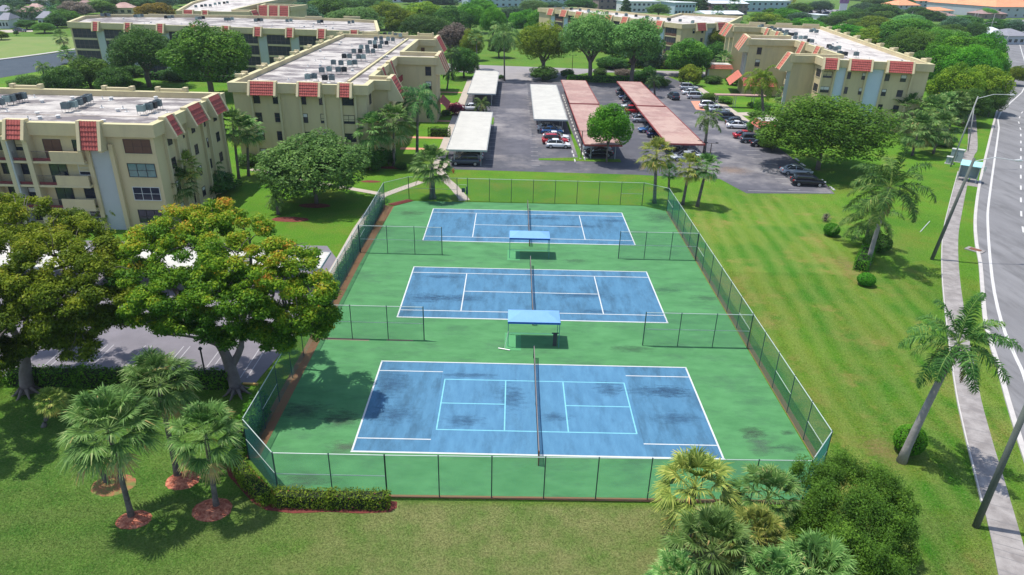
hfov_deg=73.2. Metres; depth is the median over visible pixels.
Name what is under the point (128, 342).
parking lot
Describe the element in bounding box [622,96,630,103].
parked car
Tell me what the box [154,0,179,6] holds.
tree
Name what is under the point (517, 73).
street
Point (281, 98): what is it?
apartment block
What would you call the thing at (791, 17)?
tree
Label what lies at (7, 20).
house
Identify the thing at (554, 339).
trash can
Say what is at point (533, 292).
court lines
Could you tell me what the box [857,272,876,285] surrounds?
bush
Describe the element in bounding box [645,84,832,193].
parking lot
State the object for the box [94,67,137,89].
tree
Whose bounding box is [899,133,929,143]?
shrub
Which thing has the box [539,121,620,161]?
lawn strip
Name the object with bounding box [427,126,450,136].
hedge
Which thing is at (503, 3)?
house
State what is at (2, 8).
house
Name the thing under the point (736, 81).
shrub
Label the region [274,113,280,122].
window
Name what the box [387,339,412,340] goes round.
mulch strip
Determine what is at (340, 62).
rooftop air conditioner
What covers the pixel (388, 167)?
mulch bed
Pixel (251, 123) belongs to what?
fan palm
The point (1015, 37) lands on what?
house
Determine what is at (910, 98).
fan palm
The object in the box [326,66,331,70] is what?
rooftop air conditioner
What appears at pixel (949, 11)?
house
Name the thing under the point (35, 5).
house
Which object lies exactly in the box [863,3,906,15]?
tree
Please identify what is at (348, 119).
window
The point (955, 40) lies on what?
tree
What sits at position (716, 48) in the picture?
tree
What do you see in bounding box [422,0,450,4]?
tree
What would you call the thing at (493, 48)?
tree
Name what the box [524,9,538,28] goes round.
tree
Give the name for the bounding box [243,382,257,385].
parking kerb
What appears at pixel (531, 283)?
tennis net
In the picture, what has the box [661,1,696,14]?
house
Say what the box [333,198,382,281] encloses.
hedge
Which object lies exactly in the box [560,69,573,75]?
shrub
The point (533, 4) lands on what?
tree
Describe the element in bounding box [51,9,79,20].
tree
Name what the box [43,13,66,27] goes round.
tree
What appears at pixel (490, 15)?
tree
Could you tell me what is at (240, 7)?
apartment block
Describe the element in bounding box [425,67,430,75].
window
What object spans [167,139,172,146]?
window
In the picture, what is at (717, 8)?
fan palm
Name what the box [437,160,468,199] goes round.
footpath
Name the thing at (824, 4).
tree
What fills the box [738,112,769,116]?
footpath
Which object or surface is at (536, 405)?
tennis net
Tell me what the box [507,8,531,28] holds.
tree
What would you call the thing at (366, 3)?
tree
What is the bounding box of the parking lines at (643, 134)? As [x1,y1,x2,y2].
[488,83,830,192]
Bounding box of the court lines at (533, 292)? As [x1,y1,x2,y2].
[397,266,667,322]
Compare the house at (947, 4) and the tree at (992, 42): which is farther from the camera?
the house at (947, 4)
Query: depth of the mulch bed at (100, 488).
40.55 m
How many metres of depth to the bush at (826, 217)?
85.65 m
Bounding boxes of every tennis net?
[527,200,529,245]
[530,255,532,324]
[533,345,539,465]
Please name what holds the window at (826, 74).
in the apartment block at (877, 75)
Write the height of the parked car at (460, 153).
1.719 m
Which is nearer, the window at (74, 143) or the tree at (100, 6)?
the window at (74, 143)
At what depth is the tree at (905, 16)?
345.72 m
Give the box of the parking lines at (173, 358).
[2,345,264,377]
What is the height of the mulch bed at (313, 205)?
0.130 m
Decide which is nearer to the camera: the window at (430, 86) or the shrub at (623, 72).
the window at (430, 86)
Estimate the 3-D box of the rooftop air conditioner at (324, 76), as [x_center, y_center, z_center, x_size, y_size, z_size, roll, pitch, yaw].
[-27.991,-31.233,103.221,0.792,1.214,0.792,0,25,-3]
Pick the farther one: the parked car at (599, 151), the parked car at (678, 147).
the parked car at (678, 147)
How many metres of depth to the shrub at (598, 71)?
190.17 m
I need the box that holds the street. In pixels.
[448,63,705,80]
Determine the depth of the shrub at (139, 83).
160.28 m
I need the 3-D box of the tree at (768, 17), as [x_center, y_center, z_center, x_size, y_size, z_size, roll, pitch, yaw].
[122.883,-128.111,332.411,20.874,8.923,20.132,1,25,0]
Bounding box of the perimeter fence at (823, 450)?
[241,177,832,501]
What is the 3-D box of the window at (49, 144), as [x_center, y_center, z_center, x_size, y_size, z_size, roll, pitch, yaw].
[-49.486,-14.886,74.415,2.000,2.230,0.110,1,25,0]
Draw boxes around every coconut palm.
[644,70,663,95]
[694,101,725,154]
[832,190,904,244]
[845,137,936,265]
[896,292,1023,464]
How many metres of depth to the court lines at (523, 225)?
81.76 m
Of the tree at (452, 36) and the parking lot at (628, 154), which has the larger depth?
the tree at (452, 36)
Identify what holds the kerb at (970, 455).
on the ground at (332, 226)
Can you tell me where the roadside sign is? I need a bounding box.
[839,0,849,10]
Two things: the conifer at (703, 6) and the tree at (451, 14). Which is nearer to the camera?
the tree at (451, 14)
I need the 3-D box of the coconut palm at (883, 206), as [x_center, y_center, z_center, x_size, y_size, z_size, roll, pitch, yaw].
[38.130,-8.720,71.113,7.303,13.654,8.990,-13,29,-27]
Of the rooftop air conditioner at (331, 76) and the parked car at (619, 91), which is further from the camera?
the parked car at (619, 91)
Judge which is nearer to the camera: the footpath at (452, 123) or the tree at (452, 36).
the footpath at (452, 123)
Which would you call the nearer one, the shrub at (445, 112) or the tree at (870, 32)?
the shrub at (445, 112)
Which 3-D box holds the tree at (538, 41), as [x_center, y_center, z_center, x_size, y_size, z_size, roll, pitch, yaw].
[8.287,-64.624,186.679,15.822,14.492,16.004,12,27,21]
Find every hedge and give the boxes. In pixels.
[0,363,228,390]
[144,71,235,82]
[229,450,275,507]
[230,390,271,456]
[269,484,391,511]
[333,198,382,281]
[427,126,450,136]
[567,73,664,82]
[604,60,685,69]
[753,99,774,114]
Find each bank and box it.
[0,37,74,58]
[0,49,74,59]
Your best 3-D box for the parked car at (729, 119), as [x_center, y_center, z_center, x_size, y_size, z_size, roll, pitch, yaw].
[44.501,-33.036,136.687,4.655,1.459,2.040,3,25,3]
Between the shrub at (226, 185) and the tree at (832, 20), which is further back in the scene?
the tree at (832, 20)
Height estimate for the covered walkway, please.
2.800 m
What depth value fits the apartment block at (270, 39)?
175.88 m
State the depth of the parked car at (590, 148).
114.40 m
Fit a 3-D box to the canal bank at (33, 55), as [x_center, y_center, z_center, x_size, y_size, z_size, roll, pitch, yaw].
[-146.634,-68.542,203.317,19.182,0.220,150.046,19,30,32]
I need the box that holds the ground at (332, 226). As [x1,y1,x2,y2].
[0,0,1023,574]
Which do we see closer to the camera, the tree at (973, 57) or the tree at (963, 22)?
the tree at (973, 57)
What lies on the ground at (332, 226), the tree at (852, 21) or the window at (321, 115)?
the tree at (852, 21)
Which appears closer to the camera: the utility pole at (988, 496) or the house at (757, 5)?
the utility pole at (988, 496)
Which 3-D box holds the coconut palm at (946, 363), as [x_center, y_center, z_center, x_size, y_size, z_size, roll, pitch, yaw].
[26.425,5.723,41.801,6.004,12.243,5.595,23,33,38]
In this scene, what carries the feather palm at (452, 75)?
on the ground at (332, 226)
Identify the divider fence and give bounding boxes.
[328,304,424,339]
[358,225,442,253]
[618,231,699,259]
[642,312,753,347]
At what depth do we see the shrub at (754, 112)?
142.73 m
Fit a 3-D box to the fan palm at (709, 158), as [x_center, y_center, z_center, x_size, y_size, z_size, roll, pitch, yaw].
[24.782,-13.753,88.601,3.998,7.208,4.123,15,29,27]
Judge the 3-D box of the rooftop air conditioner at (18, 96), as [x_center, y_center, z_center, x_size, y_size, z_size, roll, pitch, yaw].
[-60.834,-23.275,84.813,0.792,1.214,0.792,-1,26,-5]
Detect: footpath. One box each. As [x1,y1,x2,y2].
[250,168,378,194]
[320,181,423,284]
[400,92,461,149]
[433,79,471,168]
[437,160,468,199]
[691,101,704,109]
[698,86,748,120]
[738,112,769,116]
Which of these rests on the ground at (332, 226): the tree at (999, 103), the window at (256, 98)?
the tree at (999, 103)
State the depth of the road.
84.25 m
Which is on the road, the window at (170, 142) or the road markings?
the road markings
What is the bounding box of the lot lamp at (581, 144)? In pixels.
[576,130,588,158]
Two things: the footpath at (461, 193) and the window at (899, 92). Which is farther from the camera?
the window at (899, 92)
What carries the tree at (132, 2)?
on the ground at (332, 226)
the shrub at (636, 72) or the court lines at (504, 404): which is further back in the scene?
the shrub at (636, 72)
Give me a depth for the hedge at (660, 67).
206.20 m
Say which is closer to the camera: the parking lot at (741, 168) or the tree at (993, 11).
the parking lot at (741, 168)
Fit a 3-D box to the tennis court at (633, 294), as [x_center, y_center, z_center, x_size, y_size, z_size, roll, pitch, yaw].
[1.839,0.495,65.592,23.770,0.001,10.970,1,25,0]
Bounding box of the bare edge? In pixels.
[666,211,825,467]
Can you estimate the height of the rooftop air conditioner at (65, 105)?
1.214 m
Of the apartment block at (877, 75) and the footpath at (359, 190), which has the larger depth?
the apartment block at (877, 75)
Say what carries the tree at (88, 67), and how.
on the ground at (332, 226)
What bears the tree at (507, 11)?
on the ground at (332, 226)
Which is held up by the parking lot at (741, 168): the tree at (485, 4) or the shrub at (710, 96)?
the shrub at (710, 96)
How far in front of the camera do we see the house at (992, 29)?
308.59 m
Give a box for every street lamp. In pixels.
[930,157,1022,259]
[950,94,1014,166]
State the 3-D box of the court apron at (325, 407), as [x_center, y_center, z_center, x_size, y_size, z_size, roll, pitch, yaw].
[1.890,0.709,65.158,35.200,0.001,54.500,1,25,0]
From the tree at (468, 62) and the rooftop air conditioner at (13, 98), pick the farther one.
the tree at (468, 62)
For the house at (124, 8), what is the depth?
340.42 m
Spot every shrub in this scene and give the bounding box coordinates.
[108,63,143,74]
[132,81,143,86]
[155,69,196,80]
[209,172,242,193]
[234,153,262,165]
[381,149,396,163]
[393,162,406,169]
[441,110,450,115]
[446,102,464,114]
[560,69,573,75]
[592,68,607,75]
[595,55,629,68]
[614,69,629,75]
[634,70,643,76]
[640,65,655,76]
[651,77,671,86]
[699,92,719,101]
[703,75,722,82]
[718,96,732,103]
[724,73,738,84]
[746,119,753,131]
[747,102,754,107]
[747,110,761,116]
[787,445,923,574]
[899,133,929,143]
[931,132,957,146]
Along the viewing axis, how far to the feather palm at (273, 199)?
83.04 m
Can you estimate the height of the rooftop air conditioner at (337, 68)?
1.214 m
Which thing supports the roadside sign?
on the parking lot at (822, 12)
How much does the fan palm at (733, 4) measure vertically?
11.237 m
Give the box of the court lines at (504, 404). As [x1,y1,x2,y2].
[436,379,637,433]
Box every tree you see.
[0,0,26,7]
[0,31,8,39]
[0,192,142,400]
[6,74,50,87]
[13,19,37,28]
[31,22,56,32]
[41,65,87,88]
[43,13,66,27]
[48,0,78,5]
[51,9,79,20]
[56,0,95,15]
[67,54,114,88]
[86,0,116,12]
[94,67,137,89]
[99,197,343,400]
[102,0,140,5]
[103,25,175,86]
[133,2,175,14]
[134,0,155,6]
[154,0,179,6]
[155,19,251,91]
[175,0,191,4]
[251,127,372,203]
[292,2,323,16]
[297,0,313,5]
[307,0,347,17]
[324,7,384,28]
[339,0,361,7]
[352,0,392,7]
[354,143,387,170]
[366,1,400,29]
[383,6,417,33]
[395,14,454,35]
[401,0,418,2]
[402,1,442,17]
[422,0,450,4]
[432,5,470,29]
[436,22,468,48]
[441,0,459,5]
[449,47,479,77]
[457,1,484,30]
[459,28,484,53]
[470,0,495,12]
[479,5,507,35]
[487,35,511,57]
[500,5,522,27]
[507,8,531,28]
[514,20,571,67]
[517,0,548,10]
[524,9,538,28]
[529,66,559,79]
[544,1,567,7]
[558,10,621,75]
[564,0,592,7]
[582,2,597,8]
[586,103,634,162]
[603,16,666,81]
[628,50,666,68]
[645,4,670,14]
[664,0,701,7]
[664,38,712,69]
[678,64,703,84]
[706,29,724,44]
[706,40,723,62]
[745,12,788,23]
[751,93,903,169]
[758,130,788,150]
[761,8,776,12]
[767,20,794,24]
[773,7,801,18]
[786,2,813,11]
[786,12,811,20]
[791,17,823,25]
[805,2,821,12]
[809,0,834,12]
[816,15,829,22]
[822,15,852,25]
[829,10,853,17]
[832,23,864,35]
[842,18,863,25]
[847,2,874,10]
[848,7,862,13]
[849,11,882,19]
[852,25,888,43]
[854,15,890,29]
[861,0,888,4]
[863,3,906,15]
[874,18,942,52]
[875,11,897,19]
[884,26,942,52]
[887,14,924,20]
[905,6,927,13]
[913,9,947,21]
[913,50,927,58]
[918,27,963,48]
[924,31,988,55]
[925,44,962,80]
[925,61,988,106]
[936,24,967,31]
[939,16,972,29]
[939,44,1003,72]
[945,87,994,123]
[957,15,983,24]
[966,21,990,35]
[970,31,1009,57]
[971,64,1016,99]
[976,7,998,14]
[981,17,1010,29]
[983,87,1009,116]
[987,48,1011,73]
[1001,19,1023,31]
[1008,65,1023,80]
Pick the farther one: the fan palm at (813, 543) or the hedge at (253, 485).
the hedge at (253, 485)
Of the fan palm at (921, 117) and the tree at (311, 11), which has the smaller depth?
the fan palm at (921, 117)
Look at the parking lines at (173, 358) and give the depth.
53.65 m
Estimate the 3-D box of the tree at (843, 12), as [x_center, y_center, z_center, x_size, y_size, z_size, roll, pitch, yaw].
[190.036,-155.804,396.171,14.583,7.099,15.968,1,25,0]
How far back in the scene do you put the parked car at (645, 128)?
128.13 m
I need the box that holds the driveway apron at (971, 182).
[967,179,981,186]
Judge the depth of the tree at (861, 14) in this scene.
373.48 m
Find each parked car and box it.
[12,28,26,31]
[450,153,480,165]
[455,151,483,158]
[462,103,479,110]
[536,122,561,130]
[540,125,563,132]
[542,133,568,142]
[543,130,568,138]
[545,138,570,148]
[583,145,611,149]
[584,146,613,157]
[615,88,623,94]
[621,101,634,107]
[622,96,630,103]
[624,105,638,113]
[631,114,647,122]
[638,124,651,132]
[646,127,658,137]
[658,145,682,149]
[670,150,696,161]
[672,148,701,157]
[679,82,698,89]
[681,88,701,94]
[686,91,701,98]
[698,100,718,108]
[709,105,729,112]
[717,111,740,120]
[724,116,747,123]
[726,120,748,128]
[732,130,749,138]
[739,132,756,143]
[749,139,775,146]
[779,164,812,174]
[790,172,825,187]
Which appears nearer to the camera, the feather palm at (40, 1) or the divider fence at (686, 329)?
the divider fence at (686, 329)
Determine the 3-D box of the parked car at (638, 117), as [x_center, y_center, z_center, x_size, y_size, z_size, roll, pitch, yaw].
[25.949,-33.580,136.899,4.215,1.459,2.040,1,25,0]
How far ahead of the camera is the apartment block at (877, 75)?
136.92 m
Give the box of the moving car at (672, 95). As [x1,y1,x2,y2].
[667,91,679,99]
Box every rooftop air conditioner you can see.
[0,98,5,107]
[1,95,13,105]
[7,94,16,103]
[13,93,22,101]
[18,92,28,102]
[60,101,71,112]
[67,100,78,109]
[73,98,84,108]
[76,96,86,104]
[82,95,90,105]
[136,104,146,115]
[144,103,153,113]
[148,101,157,110]
[153,99,162,108]
[304,73,310,81]
[311,73,317,81]
[319,67,324,74]
[321,74,327,82]
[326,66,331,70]
[328,74,334,79]
[335,66,340,74]
[338,60,343,66]
[341,66,346,72]
[352,59,357,66]
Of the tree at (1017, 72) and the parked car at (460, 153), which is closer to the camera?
the parked car at (460, 153)
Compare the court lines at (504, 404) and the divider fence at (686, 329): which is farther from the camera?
the divider fence at (686, 329)
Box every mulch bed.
[91,474,135,496]
[115,510,151,528]
[165,470,200,489]
[192,498,232,521]
[271,217,308,221]
[299,203,329,207]
[361,180,380,182]
[381,166,400,168]
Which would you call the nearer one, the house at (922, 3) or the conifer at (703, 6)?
the conifer at (703, 6)
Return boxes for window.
[1,163,9,174]
[8,186,15,193]
[14,140,23,150]
[21,163,30,174]
[27,187,36,197]
[42,139,62,157]
[49,164,68,181]
[55,188,74,204]
[71,140,84,151]
[77,164,90,175]
[83,188,95,198]
[89,210,101,221]
[122,139,152,154]
[127,163,157,178]
[132,187,161,201]
[138,210,162,223]
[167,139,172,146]
[171,157,176,169]
[194,143,199,155]
[202,185,206,197]
[216,131,220,142]
[219,151,223,161]
[253,95,260,103]
[255,112,262,122]
[272,96,278,104]
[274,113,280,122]
[277,131,282,140]
[301,96,306,104]
[303,113,308,123]
[319,97,322,105]
[320,114,324,123]
[342,98,353,105]
[343,115,354,124]
[345,133,356,142]
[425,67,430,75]
[426,81,431,89]
[754,60,759,66]
[756,47,761,54]
[813,83,817,91]
[815,68,820,77]
[820,86,829,92]
[823,71,832,78]
[880,89,886,96]
[884,74,889,81]
[893,105,898,112]
[896,90,902,97]
[900,75,906,82]
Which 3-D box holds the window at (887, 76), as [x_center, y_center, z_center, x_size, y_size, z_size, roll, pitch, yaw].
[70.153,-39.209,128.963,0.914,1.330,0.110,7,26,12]
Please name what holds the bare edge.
on the ground at (332, 226)
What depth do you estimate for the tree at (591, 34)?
173.97 m
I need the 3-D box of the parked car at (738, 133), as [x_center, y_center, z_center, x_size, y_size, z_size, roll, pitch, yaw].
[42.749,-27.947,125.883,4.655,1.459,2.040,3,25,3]
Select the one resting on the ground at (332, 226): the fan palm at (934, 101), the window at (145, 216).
the fan palm at (934, 101)
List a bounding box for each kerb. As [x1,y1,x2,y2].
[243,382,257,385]
[941,172,981,501]
[973,44,1023,461]
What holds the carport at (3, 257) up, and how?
on the parking lot at (128, 342)
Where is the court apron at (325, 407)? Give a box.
[260,201,811,499]
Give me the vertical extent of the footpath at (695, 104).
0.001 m
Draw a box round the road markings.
[986,46,1023,380]
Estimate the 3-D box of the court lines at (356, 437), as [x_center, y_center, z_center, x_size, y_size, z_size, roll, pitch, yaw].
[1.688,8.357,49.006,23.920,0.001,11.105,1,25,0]
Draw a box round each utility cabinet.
[944,155,953,164]
[950,148,965,162]
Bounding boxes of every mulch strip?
[226,465,396,512]
[243,205,393,457]
[322,338,369,340]
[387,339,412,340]
[389,495,799,503]
[390,199,412,205]
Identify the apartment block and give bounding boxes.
[0,83,233,230]
[66,14,379,74]
[176,0,296,15]
[227,31,450,167]
[257,4,307,16]
[538,7,742,62]
[718,22,934,133]
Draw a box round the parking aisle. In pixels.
[490,81,532,154]
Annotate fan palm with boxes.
[33,386,72,427]
[49,28,69,52]
[54,381,169,517]
[56,45,75,61]
[68,429,109,482]
[111,345,204,476]
[160,399,247,506]
[171,166,201,206]
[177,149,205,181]
[223,106,256,178]
[228,114,265,175]
[354,110,393,169]
[373,102,416,165]
[409,142,456,199]
[468,29,484,68]
[634,135,676,203]
[641,546,708,574]
[649,444,742,539]
[657,500,763,574]
[659,162,677,189]
[672,152,703,204]
[692,153,722,206]
[711,4,724,14]
[715,49,732,62]
[717,501,798,574]
[725,461,807,546]
[727,0,740,9]
[733,540,810,574]
[756,526,859,574]
[773,85,783,103]
[886,92,928,130]
[896,110,944,155]
[905,93,956,133]
[916,109,965,153]
[924,91,963,129]
[940,91,974,129]
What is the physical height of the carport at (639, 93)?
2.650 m
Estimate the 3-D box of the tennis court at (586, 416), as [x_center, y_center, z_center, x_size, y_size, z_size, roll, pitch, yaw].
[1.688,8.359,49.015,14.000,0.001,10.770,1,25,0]
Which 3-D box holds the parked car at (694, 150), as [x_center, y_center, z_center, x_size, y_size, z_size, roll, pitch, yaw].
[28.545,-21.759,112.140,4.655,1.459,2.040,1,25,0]
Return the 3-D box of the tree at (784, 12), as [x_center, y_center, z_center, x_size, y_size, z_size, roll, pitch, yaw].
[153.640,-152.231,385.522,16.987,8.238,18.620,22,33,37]
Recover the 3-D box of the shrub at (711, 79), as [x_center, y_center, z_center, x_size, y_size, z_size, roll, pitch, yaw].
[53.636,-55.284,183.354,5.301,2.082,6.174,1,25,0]
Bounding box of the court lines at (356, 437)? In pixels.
[350,361,724,458]
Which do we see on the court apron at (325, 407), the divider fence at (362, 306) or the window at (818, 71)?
the divider fence at (362, 306)
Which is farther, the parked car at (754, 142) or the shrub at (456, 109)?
the shrub at (456, 109)
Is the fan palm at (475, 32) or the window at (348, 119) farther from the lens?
the fan palm at (475, 32)
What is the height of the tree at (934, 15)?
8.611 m
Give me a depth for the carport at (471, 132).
113.97 m
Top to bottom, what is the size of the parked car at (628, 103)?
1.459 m
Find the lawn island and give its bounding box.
[568,72,620,79]
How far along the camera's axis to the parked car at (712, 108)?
147.01 m
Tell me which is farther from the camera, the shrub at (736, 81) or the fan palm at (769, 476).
the shrub at (736, 81)
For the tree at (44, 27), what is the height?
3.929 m
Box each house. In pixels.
[0,5,15,14]
[0,13,19,28]
[19,6,42,19]
[29,3,46,11]
[36,11,55,24]
[112,2,135,13]
[462,0,566,6]
[592,0,616,8]
[616,0,660,12]
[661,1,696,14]
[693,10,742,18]
[697,0,748,14]
[736,0,790,11]
[807,13,827,18]
[886,0,919,12]
[914,0,931,6]
[926,7,954,13]
[927,0,965,9]
[933,11,956,20]
[952,0,1023,17]
[966,10,1006,18]
[970,27,998,37]
[993,28,1023,44]
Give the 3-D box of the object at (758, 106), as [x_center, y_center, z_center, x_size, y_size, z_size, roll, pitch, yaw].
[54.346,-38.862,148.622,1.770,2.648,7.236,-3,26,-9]
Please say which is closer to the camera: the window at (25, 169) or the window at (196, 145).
the window at (25, 169)
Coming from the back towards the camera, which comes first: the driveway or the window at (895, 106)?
the driveway
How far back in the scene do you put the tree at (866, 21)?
317.49 m
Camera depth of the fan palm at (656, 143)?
87.85 m
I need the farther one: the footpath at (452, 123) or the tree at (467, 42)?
the tree at (467, 42)
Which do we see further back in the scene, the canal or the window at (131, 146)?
the canal
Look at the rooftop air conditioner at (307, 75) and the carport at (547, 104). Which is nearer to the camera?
the rooftop air conditioner at (307, 75)
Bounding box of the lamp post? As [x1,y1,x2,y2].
[198,347,205,374]
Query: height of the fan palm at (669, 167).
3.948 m
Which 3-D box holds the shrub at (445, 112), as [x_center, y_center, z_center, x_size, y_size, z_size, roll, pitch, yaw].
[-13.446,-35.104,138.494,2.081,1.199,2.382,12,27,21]
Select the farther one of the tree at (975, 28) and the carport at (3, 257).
the tree at (975, 28)
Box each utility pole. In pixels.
[967,110,973,151]
[972,405,1023,528]
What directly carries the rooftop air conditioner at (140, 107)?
on the apartment block at (107, 150)
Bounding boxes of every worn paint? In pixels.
[504,333,558,349]
[507,250,535,259]
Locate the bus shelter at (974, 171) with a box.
[957,159,982,183]
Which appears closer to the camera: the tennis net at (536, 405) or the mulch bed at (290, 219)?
the tennis net at (536, 405)
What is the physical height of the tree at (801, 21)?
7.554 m
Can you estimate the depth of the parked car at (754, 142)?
120.00 m
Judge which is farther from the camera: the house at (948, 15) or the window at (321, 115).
the house at (948, 15)
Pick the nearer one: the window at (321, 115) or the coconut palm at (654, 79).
the window at (321, 115)
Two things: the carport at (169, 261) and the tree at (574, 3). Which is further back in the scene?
the tree at (574, 3)
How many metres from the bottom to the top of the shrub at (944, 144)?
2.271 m
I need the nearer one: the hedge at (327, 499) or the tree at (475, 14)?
the hedge at (327, 499)
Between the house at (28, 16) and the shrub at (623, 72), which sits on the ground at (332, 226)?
the house at (28, 16)
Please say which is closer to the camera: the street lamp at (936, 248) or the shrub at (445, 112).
the street lamp at (936, 248)
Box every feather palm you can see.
[4,3,26,19]
[22,6,42,19]
[30,0,50,10]
[33,61,50,73]
[40,4,58,11]
[95,205,114,222]
[212,162,228,188]
[265,190,286,214]
[395,83,439,155]
[442,68,455,89]
[444,45,461,79]
[473,97,490,111]
[488,20,519,80]
[742,64,778,116]
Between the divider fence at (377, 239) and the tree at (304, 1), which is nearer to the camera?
the divider fence at (377, 239)
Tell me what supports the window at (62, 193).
in the apartment block at (107, 150)
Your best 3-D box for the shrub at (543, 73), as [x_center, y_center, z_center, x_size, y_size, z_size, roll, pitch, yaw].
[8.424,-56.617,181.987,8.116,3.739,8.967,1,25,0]
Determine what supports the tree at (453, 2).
on the ground at (332, 226)
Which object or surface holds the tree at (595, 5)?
on the ground at (332, 226)
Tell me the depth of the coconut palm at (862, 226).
76.84 m
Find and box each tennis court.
[353,361,721,457]
[399,267,665,321]
[424,209,633,244]
[429,363,646,455]
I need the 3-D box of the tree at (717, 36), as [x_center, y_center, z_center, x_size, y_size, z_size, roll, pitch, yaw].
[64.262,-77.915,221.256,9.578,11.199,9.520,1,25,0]
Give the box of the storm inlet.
[964,246,985,253]
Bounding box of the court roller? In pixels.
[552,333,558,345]
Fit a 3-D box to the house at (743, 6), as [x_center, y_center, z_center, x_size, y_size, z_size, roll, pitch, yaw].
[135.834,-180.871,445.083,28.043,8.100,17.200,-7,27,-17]
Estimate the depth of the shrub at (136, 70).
171.91 m
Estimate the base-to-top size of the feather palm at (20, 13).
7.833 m
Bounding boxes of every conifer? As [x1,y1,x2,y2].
[619,0,631,11]
[697,0,708,10]
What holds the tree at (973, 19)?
on the ground at (332, 226)
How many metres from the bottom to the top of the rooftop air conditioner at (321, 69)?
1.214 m
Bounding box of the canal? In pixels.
[0,50,75,77]
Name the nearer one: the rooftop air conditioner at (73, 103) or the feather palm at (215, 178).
the rooftop air conditioner at (73, 103)
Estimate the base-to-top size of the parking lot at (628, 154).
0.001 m
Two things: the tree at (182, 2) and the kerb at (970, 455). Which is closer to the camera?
the kerb at (970, 455)
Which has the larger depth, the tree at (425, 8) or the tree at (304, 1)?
the tree at (304, 1)
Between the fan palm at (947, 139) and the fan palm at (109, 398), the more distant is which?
the fan palm at (947, 139)
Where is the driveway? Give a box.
[0,29,32,32]
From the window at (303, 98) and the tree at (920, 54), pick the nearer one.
the window at (303, 98)
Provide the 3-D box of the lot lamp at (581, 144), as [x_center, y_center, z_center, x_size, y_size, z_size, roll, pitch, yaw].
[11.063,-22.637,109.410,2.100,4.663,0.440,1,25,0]
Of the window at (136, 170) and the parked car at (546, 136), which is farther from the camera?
the parked car at (546, 136)
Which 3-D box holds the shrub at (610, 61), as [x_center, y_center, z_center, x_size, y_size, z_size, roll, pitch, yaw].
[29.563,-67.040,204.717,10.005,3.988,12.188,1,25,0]
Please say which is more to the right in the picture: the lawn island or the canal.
the lawn island
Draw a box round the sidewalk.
[942,113,1023,574]
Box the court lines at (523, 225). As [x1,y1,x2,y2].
[423,208,635,244]
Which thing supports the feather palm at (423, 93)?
on the ground at (332, 226)
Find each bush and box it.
[822,212,831,221]
[823,223,840,236]
[852,243,877,271]
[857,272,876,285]
[862,233,892,252]
[892,424,927,455]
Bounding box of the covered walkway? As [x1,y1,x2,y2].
[714,93,765,107]
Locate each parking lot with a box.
[0,240,335,382]
[448,77,833,193]
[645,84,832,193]
[805,10,835,15]
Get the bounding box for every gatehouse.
[705,63,732,77]
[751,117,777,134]
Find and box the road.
[977,19,1023,439]
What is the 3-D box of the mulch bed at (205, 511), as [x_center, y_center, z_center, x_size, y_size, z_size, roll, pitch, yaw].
[-17.031,12.546,39.172,2.243,0.130,1.932,1,25,0]
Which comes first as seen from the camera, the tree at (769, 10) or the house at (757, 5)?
the tree at (769, 10)
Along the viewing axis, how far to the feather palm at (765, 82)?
134.12 m
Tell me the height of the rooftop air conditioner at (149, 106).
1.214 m
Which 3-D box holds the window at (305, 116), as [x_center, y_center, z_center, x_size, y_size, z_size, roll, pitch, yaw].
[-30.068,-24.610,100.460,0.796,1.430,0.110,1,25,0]
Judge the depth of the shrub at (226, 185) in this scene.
89.66 m
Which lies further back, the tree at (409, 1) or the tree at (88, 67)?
the tree at (409, 1)
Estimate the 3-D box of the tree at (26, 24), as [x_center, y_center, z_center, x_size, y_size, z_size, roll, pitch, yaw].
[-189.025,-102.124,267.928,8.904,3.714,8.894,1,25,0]
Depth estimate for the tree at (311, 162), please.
82.61 m
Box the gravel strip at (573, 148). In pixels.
[559,91,583,163]
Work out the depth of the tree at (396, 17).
258.64 m
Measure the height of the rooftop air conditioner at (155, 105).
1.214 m
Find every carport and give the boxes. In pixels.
[0,245,89,276]
[72,248,246,282]
[252,250,330,288]
[446,111,492,165]
[467,70,498,105]
[530,84,567,132]
[561,80,598,104]
[569,104,622,158]
[617,81,665,106]
[636,106,704,151]
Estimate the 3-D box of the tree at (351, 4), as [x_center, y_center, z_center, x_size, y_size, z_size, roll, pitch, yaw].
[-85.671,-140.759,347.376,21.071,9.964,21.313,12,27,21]
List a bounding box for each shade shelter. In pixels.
[508,309,560,347]
[509,230,549,258]

